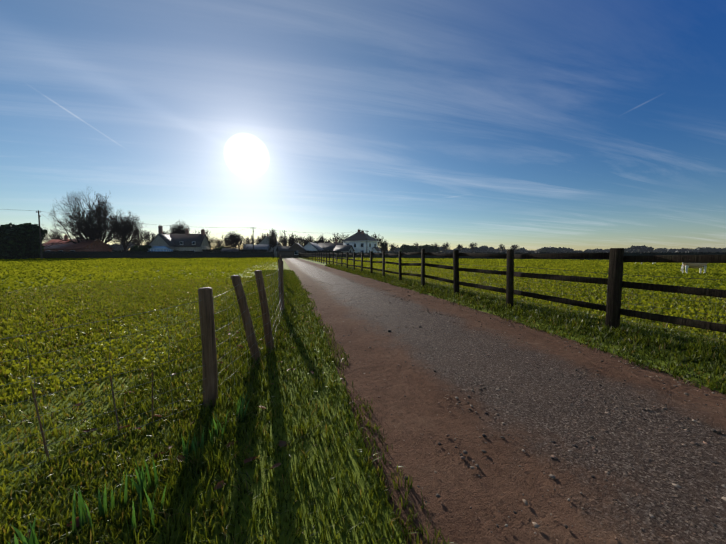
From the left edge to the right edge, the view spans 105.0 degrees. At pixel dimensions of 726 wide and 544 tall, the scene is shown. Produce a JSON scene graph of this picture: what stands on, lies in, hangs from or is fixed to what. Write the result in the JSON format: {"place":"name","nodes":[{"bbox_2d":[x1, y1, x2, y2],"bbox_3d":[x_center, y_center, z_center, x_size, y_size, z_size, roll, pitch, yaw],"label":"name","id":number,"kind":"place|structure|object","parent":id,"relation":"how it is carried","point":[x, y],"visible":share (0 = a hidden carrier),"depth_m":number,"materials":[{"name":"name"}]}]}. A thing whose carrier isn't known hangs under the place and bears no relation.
{"place":"outdoors","nodes":[
{"label":"outdoors","id":0,"kind":"place"},
{"bbox_2d":[0,262,725,543],"bbox_3d":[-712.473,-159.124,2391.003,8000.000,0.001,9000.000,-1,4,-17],"label":"ground","id":1,"kind":"structure","parent":0,"point":[721,283],"depth_m":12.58,"materials":[{"name":"green plant"}]},
{"bbox_2d":[43,240,111,251],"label":"brick walls","id":2,"kind":"structure","parent":1,"relation":"on","point":[102,247],"depth_m":75.32,"materials":[{"name":"brown brick"}]},
{"bbox_2d":[43,234,354,251],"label":"roof tile","id":3,"kind":"object","parent":2,"relation":"on","point":[173,240],"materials":[{"name":"grey tile"}]},
{"bbox_2d":[64,226,363,242],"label":"chimneys","id":4,"kind":"object","parent":3,"relation":"on","point":[160,229],"visible":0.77,"depth_m":86.50,"materials":[{"name":"brick"}]},
{"bbox_2d":[70,240,379,254],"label":"window frames","id":5,"kind":"structure","parent":3,"relation":"attached to","point":[294,254],"depth_m":93.69,"materials":[{"name":"white"}]},
{"bbox_2d":[180,242,379,253],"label":"window glass","id":6,"kind":"object","parent":5,"relation":"in","point":[296,252],"visible":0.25,"depth_m":94.70,"materials":[{"name":"black glass"}]},
{"bbox_2d":[0,254,284,476],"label":"stock fence posts","id":7,"kind":"object","parent":1,"relation":"on","point":[209,353],"visible":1,"depth_m":2.35,"materials":[{"name":"brown wood"}]},
{"bbox_2d":[148,246,172,251],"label":"conservatory glazing","id":8,"kind":"structure","parent":1,"relation":"on","point":[159,248],"depth_m":78.11,"materials":[{"name":"blue glass"}]},
{"bbox_2d":[149,235,174,249],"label":"light stone walls","id":9,"kind":"structure","parent":1,"relation":"on","point":[158,240],"depth_m":80.61,"materials":[{"name":"beige stone"}]},
{"bbox_2d":[7,209,368,258],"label":"utility poles","id":10,"kind":"object","parent":1,"relation":"on","point":[39,216],"visible":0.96,"depth_m":62.60,"materials":[{"name":"brown wood"}]},
{"bbox_2d":[175,236,209,251],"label":"cottage stone walls","id":11,"kind":"structure","parent":1,"relation":"on","point":[205,245],"depth_m":84.36,"materials":[{"name":"grey stone"}]},
{"bbox_2d":[0,223,439,258],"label":"bushes","id":12,"kind":"object","parent":1,"relation":"on","point":[20,241],"visible":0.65,"depth_m":60.88,"materials":[{"name":"green plant"}]},
{"bbox_2d":[38,187,518,256],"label":"bare trees","id":13,"kind":"object","parent":1,"relation":"on","point":[90,227],"visible":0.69,"depth_m":78.43,"materials":[{"name":"brown plant"}]},
{"bbox_2d":[267,243,304,257],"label":"timber sheds","id":14,"kind":"object","parent":1,"relation":"on","point":[294,247],"visible":0.23,"depth_m":86.87,"materials":[{"name":"brown wood"}]},
{"bbox_2d":[259,237,352,256],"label":"rendered walls","id":15,"kind":"structure","parent":1,"relation":"on","point":[265,240],"depth_m":99.88,"materials":[{"name":"white paint"}]},
{"bbox_2d":[242,236,323,250],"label":"roofs","id":16,"kind":"structure","parent":15,"relation":"on","point":[267,246],"depth_m":88.92,"materials":[{"name":"grey tile"}]},
{"bbox_2d":[303,241,380,252],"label":"house walls","id":17,"kind":"structure","parent":1,"relation":"on","point":[310,247],"depth_m":95.45,"materials":[{"name":"white paint"}]},
{"bbox_2d":[343,232,380,250],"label":"house roof","id":18,"kind":"structure","parent":17,"relation":"on","point":[358,236],"depth_m":97.17,"materials":[{"name":"grey tile"}]},
{"bbox_2d":[0,257,725,405],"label":"field grass tufts","id":19,"kind":"object","parent":1,"relation":"on","point":[59,268],"visible":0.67,"depth_m":13.98,"materials":[{"name":"green plant"}]},
{"bbox_2d":[42,249,725,259],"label":"hedges","id":20,"kind":"object","parent":1,"relation":"on","point":[218,253],"visible":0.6,"depth_m":73.80,"materials":[{"name":"green plant"}]},
{"bbox_2d":[43,237,725,252],"bbox_3d":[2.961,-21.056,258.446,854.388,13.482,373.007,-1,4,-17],"label":"trees","id":21,"kind":"object","parent":1,"relation":"on","point":[632,248],"visible":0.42,"depth_m":278.68,"materials":[{"name":"green plant"}]},
{"bbox_2d":[635,262,707,273],"bbox_3d":[28.334,-0.917,26.129,21.370,1.068,5.360,-3,5,-41],"label":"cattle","id":22,"kind":"object","parent":1,"relation":"on","point":[695,265],"visible":0.35,"depth_m":18.11,"materials":[{"name":"white"}]},
{"bbox_2d":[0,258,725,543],"bbox_3d":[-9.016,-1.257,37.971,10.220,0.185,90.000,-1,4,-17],"label":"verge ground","id":23,"kind":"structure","parent":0,"point":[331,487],"depth_m":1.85,"materials":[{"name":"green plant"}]},
{"bbox_2d":[8,392,249,543],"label":"daffodil shoots","id":24,"kind":"object","parent":23,"relation":"on","point":[141,486],"visible":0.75,"depth_m":1.38,"materials":[{"name":"green plant"}]},
{"bbox_2d":[18,311,313,542],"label":"dead leaves","id":25,"kind":"object","parent":23,"relation":"on","point":[282,443],"visible":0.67,"depth_m":1.85,"materials":[{"name":"plant"}]},
{"bbox_2d":[299,248,725,350],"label":"rail fence","id":26,"kind":"object","parent":23,"relation":"on","point":[615,283],"visible":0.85,"depth_m":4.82,"materials":[{"name":"brown wood"}]},
{"bbox_2d":[0,0,725,250],"label":"sky","id":27,"kind":"structure","parent":0,"point":[582,125],"materials":[{"name":"blue"}]},
{"bbox_2d":[283,258,725,543],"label":"track","id":28,"kind":"structure","parent":0,"point":[457,485],"depth_m":2.15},
{"bbox_2d":[306,279,725,541],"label":"track stones","id":29,"kind":"object","parent":28,"relation":"on","point":[535,524],"visible":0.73,"depth_m":2.37,"materials":[{"name":"grey gravel"}]}
]}

